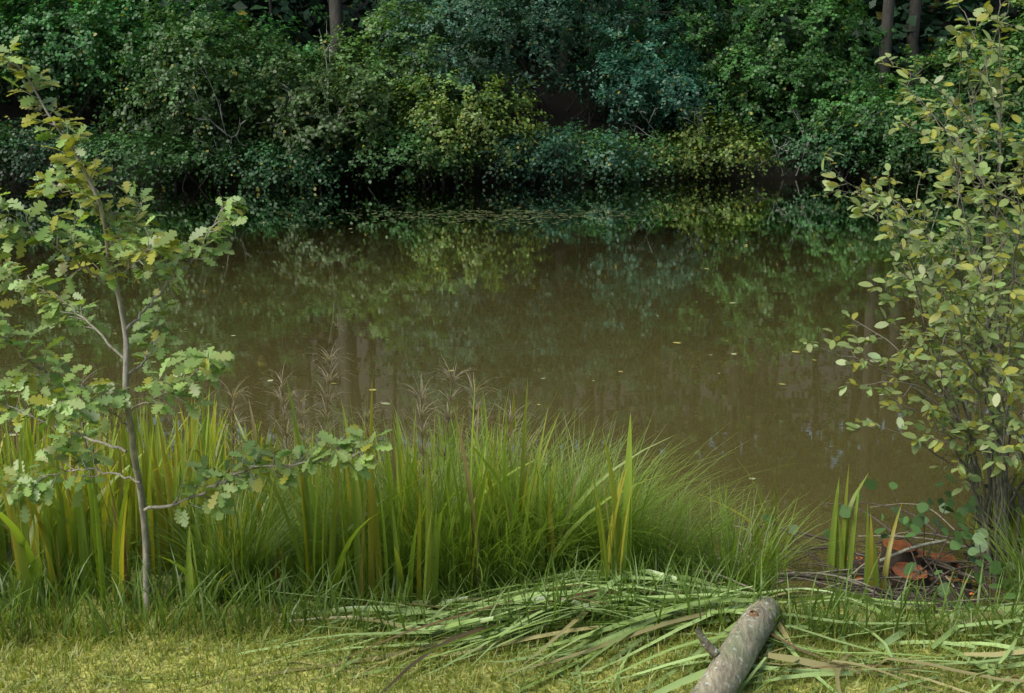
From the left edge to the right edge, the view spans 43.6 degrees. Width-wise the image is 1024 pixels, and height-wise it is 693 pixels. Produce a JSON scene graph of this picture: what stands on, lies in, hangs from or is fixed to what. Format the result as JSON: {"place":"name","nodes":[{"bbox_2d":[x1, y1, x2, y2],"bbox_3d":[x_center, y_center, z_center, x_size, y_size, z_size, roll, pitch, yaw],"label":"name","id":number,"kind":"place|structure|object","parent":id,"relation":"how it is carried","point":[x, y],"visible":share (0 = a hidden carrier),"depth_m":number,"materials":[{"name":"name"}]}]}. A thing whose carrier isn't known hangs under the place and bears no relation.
{"place":"outdoors","nodes":[
{"label":"outdoors","id":0,"kind":"place"},
{"bbox_2d":[0,178,1023,609],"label":"pond water","id":1,"kind":"structure","parent":0,"point":[568,308],"depth_m":10.81,"materials":[{"name":"brown liquid"}]},
{"bbox_2d":[9,205,926,478],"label":"floating leaves","id":2,"kind":"object","parent":1,"relation":"on","point":[505,221],"visible":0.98,"depth_m":18.84,"materials":[{"name":"green plant"}]},
{"bbox_2d":[0,0,1023,692],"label":"ground","id":3,"kind":"structure","parent":0,"point":[558,102],"depth_m":4.07,"materials":[{"name":"green plant"}]},
{"bbox_2d":[0,35,392,617],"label":"oak sapling","id":4,"kind":"object","parent":3,"relation":"on","point":[91,416],"depth_m":3.68,"materials":[{"name":"green plant"}]},
{"bbox_2d":[82,364,510,550],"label":"fireweed stalks","id":5,"kind":"object","parent":3,"relation":"on","point":[326,431],"visible":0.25,"depth_m":4.84,"materials":[{"name":"brown plant"}]},
{"bbox_2d":[58,346,553,499],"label":"fireweed seedheads","id":6,"kind":"object","parent":3,"relation":"on","point":[286,435],"visible":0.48,"depth_m":4.83,"materials":[{"name":"plant"}]},
{"bbox_2d":[1,0,1021,187],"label":"trunks","id":7,"kind":"object","parent":3,"relation":"on","point":[336,14],"visible":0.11,"depth_m":26.63,"materials":[{"name":"brown plant"}]},
{"bbox_2d":[0,0,1023,193],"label":"bushes","id":8,"kind":"object","parent":3,"relation":"on","point":[365,92],"visible":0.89,"depth_m":24.66,"materials":[{"name":"green plant"}]},
{"bbox_2d":[0,389,1023,692],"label":"grass blades","id":9,"kind":"object","parent":3,"relation":"on","point":[578,551],"depth_m":3.83,"materials":[{"name":"green plant"}]},
{"bbox_2d":[0,379,1023,614],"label":"iris leaves","id":10,"kind":"object","parent":3,"relation":"on","point":[47,526],"visible":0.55,"depth_m":4.13,"materials":[{"name":"green plant"}]},
{"bbox_2d":[0,0,1023,108],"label":"trees","id":11,"kind":"object","parent":3,"relation":"on","point":[285,10],"visible":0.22,"depth_m":28.55,"materials":[{"name":"green plant"}]},
{"bbox_2d":[179,17,891,183],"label":"dead lichen branches","id":12,"kind":"object","parent":3,"relation":"on","point":[224,132],"visible":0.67,"depth_m":23.73,"materials":[{"name":"grey wood"}]},
{"bbox_2d":[101,567,1023,692],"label":"cut reeds","id":13,"kind":"object","parent":3,"relation":"on","point":[825,666],"visible":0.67,"depth_m":3.67,"materials":[{"name":"green plant"}]},
{"bbox_2d":[690,595,781,692],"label":"log","id":14,"kind":"object","parent":3,"relation":"on","point":[735,655],"visible":0.98,"depth_m":3.42,"materials":[{"name":"grey wood"}]},
{"bbox_2d":[598,434,1023,612],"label":"cut twigs","id":15,"kind":"object","parent":3,"relation":"on","point":[871,592],"visible":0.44,"depth_m":5.14,"materials":[{"name":"brown wood"}]},
{"bbox_2d":[762,479,1023,607],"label":"alder leaves","id":16,"kind":"object","parent":3,"relation":"on","point":[916,523],"visible":0.83,"depth_m":5.11,"materials":[{"name":"green plant"}]},
{"bbox_2d":[788,539,1002,609],"bbox_3d":[1.624,1.010,5.261,0.968,0.381,0.779,0,12,0],"label":"alder stump","id":17,"kind":"object","parent":3,"relation":"on","point":[902,560],"visible":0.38,"depth_m":5.21,"materials":[{"name":"brown wood"}]},
{"bbox_2d":[799,0,1023,597],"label":"willow shrub","id":18,"kind":"object","parent":3,"relation":"on","point":[934,315],"depth_m":5.04,"materials":[{"name":"green plant"}]}
]}

